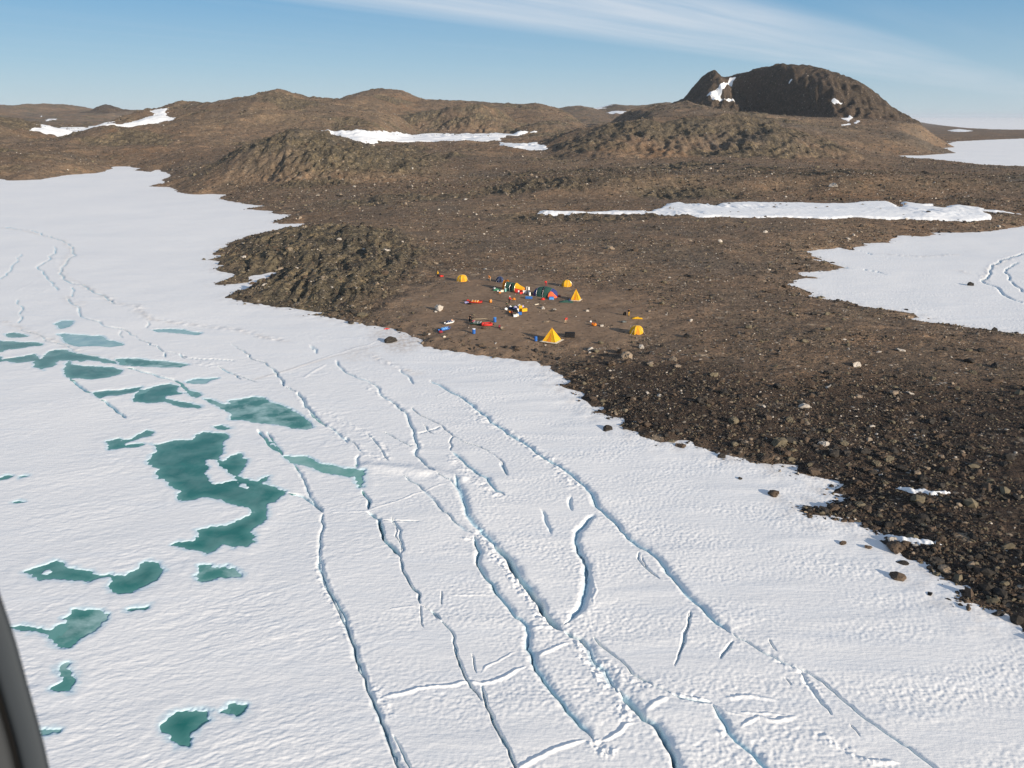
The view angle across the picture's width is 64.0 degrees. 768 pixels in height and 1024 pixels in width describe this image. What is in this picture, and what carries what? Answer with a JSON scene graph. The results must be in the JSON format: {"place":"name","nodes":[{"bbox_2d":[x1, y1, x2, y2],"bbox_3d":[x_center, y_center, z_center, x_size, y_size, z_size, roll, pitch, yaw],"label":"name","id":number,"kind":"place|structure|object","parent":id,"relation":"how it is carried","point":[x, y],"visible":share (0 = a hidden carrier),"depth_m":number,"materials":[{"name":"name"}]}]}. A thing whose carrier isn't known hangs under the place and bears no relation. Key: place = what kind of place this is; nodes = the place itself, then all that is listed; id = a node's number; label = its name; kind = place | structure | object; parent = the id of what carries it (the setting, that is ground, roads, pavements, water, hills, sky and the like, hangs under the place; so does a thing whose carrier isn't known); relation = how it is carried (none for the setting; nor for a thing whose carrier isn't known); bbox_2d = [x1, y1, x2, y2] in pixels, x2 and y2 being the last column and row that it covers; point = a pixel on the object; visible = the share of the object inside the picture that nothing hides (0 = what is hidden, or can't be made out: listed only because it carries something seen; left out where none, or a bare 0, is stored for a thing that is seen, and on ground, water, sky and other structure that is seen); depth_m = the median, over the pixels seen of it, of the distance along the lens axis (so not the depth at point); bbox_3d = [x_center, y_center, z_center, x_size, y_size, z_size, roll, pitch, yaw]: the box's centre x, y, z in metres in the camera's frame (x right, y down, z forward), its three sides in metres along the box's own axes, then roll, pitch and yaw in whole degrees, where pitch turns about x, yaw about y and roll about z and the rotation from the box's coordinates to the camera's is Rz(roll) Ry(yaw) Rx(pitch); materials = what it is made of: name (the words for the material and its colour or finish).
{"place":"outdoors","nodes":[
{"label":"outdoors","id":0,"kind":"place"},
{"bbox_2d":[0,595,48,767],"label":"window frame","id":1,"kind":"object","parent":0,"point":[22,745],"visible":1,"depth_m":0.56,"materials":[{"name":"grey"}]},
{"bbox_2d":[0,117,1023,767],"bbox_3d":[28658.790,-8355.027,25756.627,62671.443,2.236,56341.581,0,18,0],"label":"sea ice","id":2,"kind":"structure","parent":0,"point":[506,563],"depth_m":87.84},
{"bbox_2d":[0,475,26,479],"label":"melt pond","id":3,"kind":"structure","parent":2,"relation":"on","point":[6,477],"depth_m":107.68,"materials":[{"name":"liquid"}]},
{"bbox_2d":[6,332,30,337],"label":"melt pond","id":4,"kind":"structure","parent":2,"relation":"on","point":[13,335],"depth_m":177.49,"materials":[{"name":"liquid"}]},
{"bbox_2d":[0,341,42,351],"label":"melt pond","id":5,"kind":"structure","parent":2,"relation":"on","point":[5,345],"depth_m":170.48,"materials":[{"name":"liquid"}]},
{"bbox_2d":[12,624,68,640],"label":"melt pond","id":6,"kind":"structure","parent":2,"relation":"on","point":[57,631],"depth_m":75.60,"materials":[{"name":"liquid"}]},
{"bbox_2d":[41,729,60,734],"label":"melt pond","id":7,"kind":"structure","parent":2,"relation":"on","point":[46,732],"depth_m":63.22,"materials":[{"name":"liquid"}]},
{"bbox_2d":[50,662,75,691],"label":"melt pond","id":8,"kind":"structure","parent":2,"relation":"on","point":[67,683],"depth_m":68.80,"materials":[{"name":"liquid"}]},
{"bbox_2d":[0,350,126,368],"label":"melt pond","id":9,"kind":"structure","parent":2,"relation":"on","point":[49,359],"depth_m":159.95,"materials":[{"name":"liquid"}]},
{"bbox_2d":[55,321,73,328],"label":"melt pond","id":10,"kind":"structure","parent":2,"relation":"on","point":[62,324],"depth_m":187.05,"materials":[{"name":"liquid"}]},
{"bbox_2d":[53,609,108,647],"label":"melt pond","id":11,"kind":"structure","parent":2,"relation":"on","point":[82,623],"depth_m":76.37,"materials":[{"name":"liquid"}]},
{"bbox_2d":[57,334,123,347],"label":"melt pond","id":12,"kind":"structure","parent":2,"relation":"on","point":[79,340],"depth_m":172.89,"materials":[{"name":"liquid"}]},
{"bbox_2d":[24,561,162,593],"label":"melt pond","id":13,"kind":"structure","parent":2,"relation":"on","point":[146,573],"depth_m":84.66,"materials":[{"name":"liquid"}]},
{"bbox_2d":[63,363,132,380],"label":"melt pond","id":14,"kind":"structure","parent":2,"relation":"on","point":[71,371],"depth_m":152.42,"materials":[{"name":"liquid"}]},
{"bbox_2d":[86,387,149,400],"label":"melt pond","id":15,"kind":"structure","parent":2,"relation":"on","point":[100,394],"depth_m":140.82,"materials":[{"name":"liquid"}]},
{"bbox_2d":[109,606,148,614],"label":"melt pond","id":16,"kind":"structure","parent":2,"relation":"on","point":[134,609],"depth_m":78.83,"materials":[{"name":"liquid"}]},
{"bbox_2d":[106,430,153,449],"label":"melt pond","id":17,"kind":"structure","parent":2,"relation":"on","point":[118,443],"depth_m":119.23,"materials":[{"name":"liquid"}]},
{"bbox_2d":[121,358,187,367],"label":"melt pond","id":18,"kind":"structure","parent":2,"relation":"on","point":[141,362],"depth_m":157.45,"materials":[{"name":"liquid"}]},
{"bbox_2d":[133,381,200,408],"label":"melt pond","id":19,"kind":"structure","parent":2,"relation":"on","point":[156,394],"depth_m":139.31,"materials":[{"name":"liquid"}]},
{"bbox_2d":[153,329,200,334],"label":"melt pond","id":20,"kind":"structure","parent":2,"relation":"on","point":[183,331],"depth_m":180.94,"materials":[{"name":"liquid"}]},
{"bbox_2d":[186,388,200,397],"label":"melt pond","id":21,"kind":"structure","parent":2,"relation":"on","point":[196,394],"depth_m":139.82,"materials":[{"name":"liquid"}]},
{"bbox_2d":[160,705,230,746],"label":"melt pond","id":22,"kind":"structure","parent":2,"relation":"on","point":[179,727],"depth_m":63.91,"materials":[{"name":"liquid"}]},
{"bbox_2d":[186,378,217,383],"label":"melt pond","id":23,"kind":"structure","parent":2,"relation":"on","point":[198,381],"depth_m":146.78,"materials":[{"name":"liquid"}]},
{"bbox_2d":[139,432,295,553],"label":"melt pond","id":24,"kind":"structure","parent":2,"relation":"on","point":[181,466],"depth_m":105.32,"materials":[{"name":"liquid"}]},
{"bbox_2d":[196,565,241,581],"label":"melt pond","id":25,"kind":"structure","parent":2,"relation":"on","point":[206,573],"depth_m":85.07,"materials":[{"name":"liquid"}]},
{"bbox_2d":[209,425,229,433],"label":"melt pond","id":26,"kind":"structure","parent":2,"relation":"on","point":[221,427],"depth_m":124.57,"materials":[{"name":"liquid"}]},
{"bbox_2d":[228,703,247,715],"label":"melt pond","id":27,"kind":"structure","parent":2,"relation":"on","point":[237,710],"depth_m":65.64,"materials":[{"name":"liquid"}]},
{"bbox_2d":[204,397,324,428],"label":"melt pond","id":28,"kind":"structure","parent":2,"relation":"on","point":[261,410],"depth_m":130.93,"materials":[{"name":"liquid"}]},
{"bbox_2d":[264,438,282,454],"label":"melt pond","id":29,"kind":"structure","parent":2,"relation":"on","point":[273,447],"depth_m":117.82,"materials":[{"name":"liquid"}]},
{"bbox_2d":[283,456,364,493],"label":"melt pond","id":30,"kind":"structure","parent":2,"relation":"on","point":[324,468],"depth_m":110.49,"materials":[{"name":"liquid"}]},
{"bbox_2d":[384,336,396,342],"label":"boulder","id":31,"kind":"object","parent":2,"relation":"on","point":[390,339],"visible":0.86,"depth_m":171.56,"materials":[{"name":"stone"}]},
{"bbox_2d":[603,425,612,431],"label":"boulder","id":32,"kind":"object","parent":2,"relation":"on","point":[607,428],"visible":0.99,"depth_m":123.64,"materials":[{"name":"stone"}]},
{"bbox_2d":[768,490,778,496],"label":"boulder","id":33,"kind":"object","parent":2,"relation":"on","point":[773,493],"visible":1,"depth_m":101.97,"materials":[{"name":"brown stone"}]},
{"bbox_2d":[889,571,906,580],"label":"boulder","id":34,"kind":"object","parent":2,"relation":"on","point":[896,576],"visible":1,"depth_m":83.62,"materials":[{"name":"brown stone"}]},
{"bbox_2d":[896,560,908,564],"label":"boulder","id":35,"kind":"object","parent":2,"relation":"on","point":[902,562],"visible":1,"depth_m":86.68,"materials":[{"name":"stone"}]},
{"bbox_2d":[0,63,1023,628],"bbox_3d":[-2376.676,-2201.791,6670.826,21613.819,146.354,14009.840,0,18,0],"label":"terrain","id":36,"kind":"structure","parent":0,"point":[760,91],"depth_m":309.03,"materials":[{"name":"soil"}]},
{"bbox_2d":[30,115,175,136],"bbox_3d":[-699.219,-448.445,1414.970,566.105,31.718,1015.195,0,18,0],"label":"snow patch","id":37,"kind":"object","parent":36,"relation":"on","point":[63,131],"visible":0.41,"depth_m":1020.38,"materials":[{"name":"snow"}]},
{"bbox_2d":[150,108,166,114],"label":"snow patch","id":38,"kind":"object","parent":36,"relation":"on","point":[160,111],"visible":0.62,"depth_m":1054.18,"materials":[{"name":"snow"}]},
{"bbox_2d":[356,312,368,317],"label":"boulder","id":39,"kind":"object","parent":36,"relation":"on","point":[361,314],"visible":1,"depth_m":190.37,"materials":[{"name":"brown stone"}]},
{"bbox_2d":[321,129,536,143],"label":"snow patch","id":40,"kind":"object","parent":36,"relation":"on","point":[370,137],"visible":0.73,"depth_m":1023.97,"materials":[{"name":"snow"}]},
{"bbox_2d":[434,304,442,310],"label":"boulder","id":41,"kind":"object","parent":36,"relation":"on","point":[439,307],"visible":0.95,"depth_m":191.82,"materials":[{"name":"stone"}]},
{"bbox_2d":[457,274,466,281],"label":"dome tent","id":42,"kind":"object","parent":36,"relation":"on","point":[461,277],"visible":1,"depth_m":221.02,"materials":[{"name":"yellow fabric"}]},
{"bbox_2d":[481,322,492,325],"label":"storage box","id":43,"kind":"object","parent":36,"relation":"on","point":[487,324],"visible":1,"depth_m":177.95,"materials":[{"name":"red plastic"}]},
{"bbox_2d":[496,276,503,282],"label":"dome tent","id":44,"kind":"object","parent":36,"relation":"on","point":[499,279],"visible":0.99,"depth_m":219.72,"materials":[{"name":"blue fabric"}]},
{"bbox_2d":[0,63,1023,210],"bbox_3d":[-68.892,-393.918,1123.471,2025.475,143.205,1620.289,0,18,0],"label":"hill stones","id":45,"kind":"object","parent":36,"relation":"on","point":[747,171],"visible":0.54,"depth_m":640.51,"materials":[{"name":"stone"}]},
{"bbox_2d":[502,280,524,291],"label":"tunnel tent","id":46,"kind":"object","parent":36,"relation":"on","point":[510,286],"visible":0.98,"depth_m":208.59,"materials":[{"name":"yellow fabric"}]},
{"bbox_2d":[499,142,547,149],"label":"snow patch","id":47,"kind":"object","parent":36,"relation":"on","point":[532,146],"visible":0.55,"depth_m":847.67,"materials":[{"name":"snow"}]},
{"bbox_2d":[534,286,557,297],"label":"mess tent","id":48,"kind":"object","parent":36,"relation":"on","point":[545,292],"visible":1,"depth_m":202.24,"materials":[{"name":"green fabric"}]},
{"bbox_2d":[540,328,563,343],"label":"pyramid tent","id":49,"kind":"object","parent":36,"relation":"on","point":[552,336],"visible":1,"depth_m":166.27,"materials":[{"name":"yellow fabric"}]},
{"bbox_2d":[561,280,571,286],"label":"dome tent","id":50,"kind":"object","parent":36,"relation":"on","point":[566,283],"visible":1,"depth_m":213.56,"materials":[{"name":"yellow fabric"}]},
{"bbox_2d":[564,332,574,337],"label":"equipment box","id":51,"kind":"object","parent":36,"relation":"on","point":[569,334],"visible":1,"depth_m":168.73,"materials":[{"name":"black plastic"}]},
{"bbox_2d":[571,290,581,300],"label":"pyramid tent","id":52,"kind":"object","parent":36,"relation":"on","point":[575,296],"visible":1,"depth_m":198.58,"materials":[{"name":"yellow fabric"}]},
{"bbox_2d":[538,210,645,215],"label":"snow patch","id":53,"kind":"object","parent":36,"relation":"on","point":[555,213],"visible":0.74,"depth_m":367.12,"materials":[{"name":"snow"}]},
{"bbox_2d":[187,152,1023,514],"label":"scattered stones","id":54,"kind":"object","parent":36,"relation":"on","point":[945,348],"visible":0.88,"depth_m":221.64,"materials":[{"name":"stone"}]},
{"bbox_2d":[202,198,1023,606],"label":"shore stones","id":55,"kind":"object","parent":36,"relation":"on","point":[978,572],"visible":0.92,"depth_m":149.97,"materials":[{"name":"stone"}]},
{"bbox_2d":[608,111,625,113],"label":"snow patch","id":56,"kind":"object","parent":36,"relation":"on","point":[614,112],"visible":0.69,"depth_m":2638.72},
{"bbox_2d":[621,351,632,358],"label":"boulder","id":57,"kind":"object","parent":36,"relation":"on","point":[626,355],"visible":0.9,"depth_m":153.12,"materials":[{"name":"beige stone"}]},
{"bbox_2d":[629,325,645,334],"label":"dome tent","id":58,"kind":"object","parent":36,"relation":"on","point":[636,329],"visible":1,"depth_m":168.90,"materials":[{"name":"yellow fabric"}]},
{"bbox_2d":[675,443,685,447],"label":"boulder","id":59,"kind":"object","parent":36,"relation":"on","point":[680,445],"visible":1,"depth_m":117.38,"materials":[{"name":"brown stone"}]},
{"bbox_2d":[695,397,704,403],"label":"boulder","id":60,"kind":"object","parent":36,"relation":"on","point":[699,400],"visible":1,"depth_m":129.92,"materials":[{"name":"stone"}]},
{"bbox_2d":[707,77,735,101],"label":"snow patch","id":61,"kind":"object","parent":36,"relation":"on","point":[716,94],"visible":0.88,"depth_m":1608.57,"materials":[{"name":"snow"}]},
{"bbox_2d":[720,388,728,394],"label":"boulder","id":62,"kind":"object","parent":36,"relation":"on","point":[723,391],"visible":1,"depth_m":133.12,"materials":[{"name":"stone"}]},
{"bbox_2d":[729,416,738,423],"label":"boulder","id":63,"kind":"object","parent":36,"relation":"on","point":[733,420],"visible":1,"depth_m":122.83,"materials":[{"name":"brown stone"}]},
{"bbox_2d":[760,455,774,462],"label":"boulder","id":64,"kind":"object","parent":36,"relation":"on","point":[767,458],"visible":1,"depth_m":111.72,"materials":[{"name":"brown stone"}]},
{"bbox_2d":[773,383,780,388],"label":"boulder","id":65,"kind":"object","parent":36,"relation":"on","point":[776,385],"visible":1,"depth_m":136.34,"materials":[{"name":"stone"}]},
{"bbox_2d":[771,437,787,446],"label":"boulder","id":66,"kind":"object","parent":36,"relation":"on","point":[776,441],"visible":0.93,"depth_m":115.38,"materials":[{"name":"grey stone"}]},
{"bbox_2d":[781,450,790,456],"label":"boulder","id":67,"kind":"object","parent":36,"relation":"on","point":[786,453],"visible":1,"depth_m":112.69,"materials":[{"name":"brown stone"}]},
{"bbox_2d":[557,287,1023,631],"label":"shore rubble","id":68,"kind":"object","parent":36,"relation":"on","point":[988,589],"visible":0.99,"depth_m":105.87,"materials":[{"name":"stone"}]},
{"bbox_2d":[785,436,797,443],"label":"boulder","id":69,"kind":"object","parent":36,"relation":"on","point":[790,439],"visible":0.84,"depth_m":116.12,"materials":[{"name":"stone"}]},
{"bbox_2d":[798,403,810,407],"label":"boulder","id":70,"kind":"object","parent":36,"relation":"on","point":[803,405],"visible":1,"depth_m":127.66,"materials":[{"name":"stone"}]},
{"bbox_2d":[808,467,820,474],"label":"boulder","id":71,"kind":"object","parent":36,"relation":"on","point":[813,471],"visible":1,"depth_m":107.68,"materials":[{"name":"brown stone"}]},
{"bbox_2d":[817,441,829,445],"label":"boulder","id":72,"kind":"object","parent":36,"relation":"on","point":[824,443],"visible":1,"depth_m":114.80,"materials":[{"name":"stone"}]},
{"bbox_2d":[819,506,829,513],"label":"boulder","id":73,"kind":"object","parent":36,"relation":"on","point":[824,509],"visible":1,"depth_m":97.57,"materials":[{"name":"stone"}]},
{"bbox_2d":[827,449,838,457],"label":"boulder","id":74,"kind":"object","parent":36,"relation":"on","point":[833,453],"visible":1,"depth_m":111.32,"materials":[{"name":"stone"}]},
{"bbox_2d":[827,503,839,511],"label":"boulder","id":75,"kind":"object","parent":36,"relation":"on","point":[831,507],"visible":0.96,"depth_m":97.77,"materials":[{"name":"brown stone"}]},
{"bbox_2d":[645,201,1021,221],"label":"snow patch","id":76,"kind":"object","parent":36,"relation":"on","point":[886,210],"visible":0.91,"depth_m":369.18,"materials":[{"name":"snow"}]},
{"bbox_2d":[840,440,848,445],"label":"boulder","id":77,"kind":"object","parent":36,"relation":"on","point":[844,442],"visible":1,"depth_m":114.69,"materials":[{"name":"brown stone"}]},
{"bbox_2d":[854,479,862,484],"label":"boulder","id":78,"kind":"object","parent":36,"relation":"on","point":[857,482],"visible":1,"depth_m":103.82,"materials":[{"name":"brown stone"}]},
{"bbox_2d":[855,501,865,507],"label":"boulder","id":79,"kind":"object","parent":36,"relation":"on","point":[858,504],"visible":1,"depth_m":97.78,"materials":[{"name":"brown stone"}]},
{"bbox_2d":[860,448,870,453],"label":"boulder","id":80,"kind":"object","parent":36,"relation":"on","point":[865,451],"visible":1,"depth_m":111.86,"materials":[{"name":"stone"}]},
{"bbox_2d":[861,505,871,511],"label":"boulder","id":81,"kind":"object","parent":36,"relation":"on","point":[866,508],"visible":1,"depth_m":97.05,"materials":[{"name":"brown stone"}]},
{"bbox_2d":[869,524,881,529],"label":"boulder","id":82,"kind":"object","parent":36,"relation":"on","point":[871,526],"visible":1,"depth_m":93.89,"materials":[{"name":"brown stone"}]},
{"bbox_2d":[872,460,880,466],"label":"boulder","id":83,"kind":"object","parent":36,"relation":"on","point":[876,463],"visible":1,"depth_m":108.88,"materials":[{"name":"brown stone"}]},
{"bbox_2d":[884,455,893,461],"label":"boulder","id":84,"kind":"object","parent":36,"relation":"on","point":[888,458],"visible":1,"depth_m":109.50,"materials":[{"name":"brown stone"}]},
{"bbox_2d":[884,521,897,528],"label":"boulder","id":85,"kind":"object","parent":36,"relation":"on","point":[889,524],"visible":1,"depth_m":93.75,"materials":[{"name":"stone"}]},
{"bbox_2d":[889,390,898,395],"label":"boulder","id":86,"kind":"object","parent":36,"relation":"on","point":[894,392],"visible":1,"depth_m":132.59,"materials":[{"name":"beige stone"}]},
{"bbox_2d":[890,447,898,453],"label":"boulder","id":87,"kind":"object","parent":36,"relation":"on","point":[894,450],"visible":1,"depth_m":111.67,"materials":[{"name":"stone"}]},
{"bbox_2d":[886,540,905,553],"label":"boulder","id":88,"kind":"object","parent":36,"relation":"on","point":[895,547],"visible":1,"depth_m":88.77,"materials":[{"name":"brown stone"}]},
{"bbox_2d":[895,465,908,470],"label":"boulder","id":89,"kind":"object","parent":36,"relation":"on","point":[901,467],"visible":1,"depth_m":107.04,"materials":[{"name":"stone"}]},
{"bbox_2d":[882,534,941,544],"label":"snow patch","id":90,"kind":"object","parent":36,"relation":"on","point":[917,540],"visible":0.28,"depth_m":90.04,"materials":[{"name":"snow"}]},
{"bbox_2d":[906,533,918,537],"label":"boulder","id":91,"kind":"object","parent":36,"relation":"on","point":[908,535],"visible":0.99,"depth_m":90.67,"materials":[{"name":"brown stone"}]},
{"bbox_2d":[910,494,924,502],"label":"boulder","id":92,"kind":"object","parent":36,"relation":"on","point":[916,498],"visible":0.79,"depth_m":97.54,"materials":[{"name":"brown stone"}]},
{"bbox_2d":[895,487,949,495],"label":"snow patch","id":93,"kind":"object","parent":36,"relation":"on","point":[912,490],"visible":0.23,"depth_m":100.08,"materials":[{"name":"snow"}]},
{"bbox_2d":[917,474,928,481],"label":"boulder","id":94,"kind":"object","parent":36,"relation":"on","point":[922,478],"visible":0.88,"depth_m":102.62,"materials":[{"name":"stone"}]},
{"bbox_2d":[917,513,930,520],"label":"boulder","id":95,"kind":"object","parent":36,"relation":"on","point":[923,517],"visible":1,"depth_m":93.72,"materials":[{"name":"stone"}]},
{"bbox_2d":[928,556,944,564],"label":"boulder","id":96,"kind":"object","parent":36,"relation":"on","point":[936,560],"visible":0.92,"depth_m":86.33,"materials":[{"name":"stone"}]},
{"bbox_2d":[936,535,946,543],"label":"boulder","id":97,"kind":"object","parent":36,"relation":"on","point":[941,539],"visible":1,"depth_m":89.08,"materials":[{"name":"brown stone"}]},
{"bbox_2d":[938,483,945,488],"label":"boulder","id":98,"kind":"object","parent":36,"relation":"on","point":[941,486],"visible":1,"depth_m":100.67,"materials":[{"name":"stone"}]},
{"bbox_2d":[937,564,951,573],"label":"boulder","id":99,"kind":"object","parent":36,"relation":"on","point":[944,568],"visible":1,"depth_m":84.71,"materials":[{"name":"beige stone"}]},
{"bbox_2d":[944,466,956,474],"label":"boulder","id":100,"kind":"object","parent":36,"relation":"on","point":[950,470],"visible":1,"depth_m":104.80,"materials":[{"name":"brown stone"}]},
{"bbox_2d":[948,129,970,131],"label":"snow patch","id":101,"kind":"object","parent":36,"relation":"on","point":[958,130],"visible":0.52,"depth_m":2529.64,"materials":[{"name":"snow"}]},
{"bbox_2d":[956,471,965,477],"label":"boulder","id":102,"kind":"object","parent":36,"relation":"on","point":[961,474],"visible":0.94,"depth_m":104.12,"materials":[{"name":"brown stone"}]},
{"bbox_2d":[962,358,974,362],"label":"boulder","id":103,"kind":"object","parent":36,"relation":"on","point":[969,360],"visible":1,"depth_m":148.97,"materials":[{"name":"stone"}]},
{"bbox_2d":[0,0,1023,117],"label":"sky","id":104,"kind":"structure","parent":0,"point":[925,58],"materials":[{"name":"blue"}]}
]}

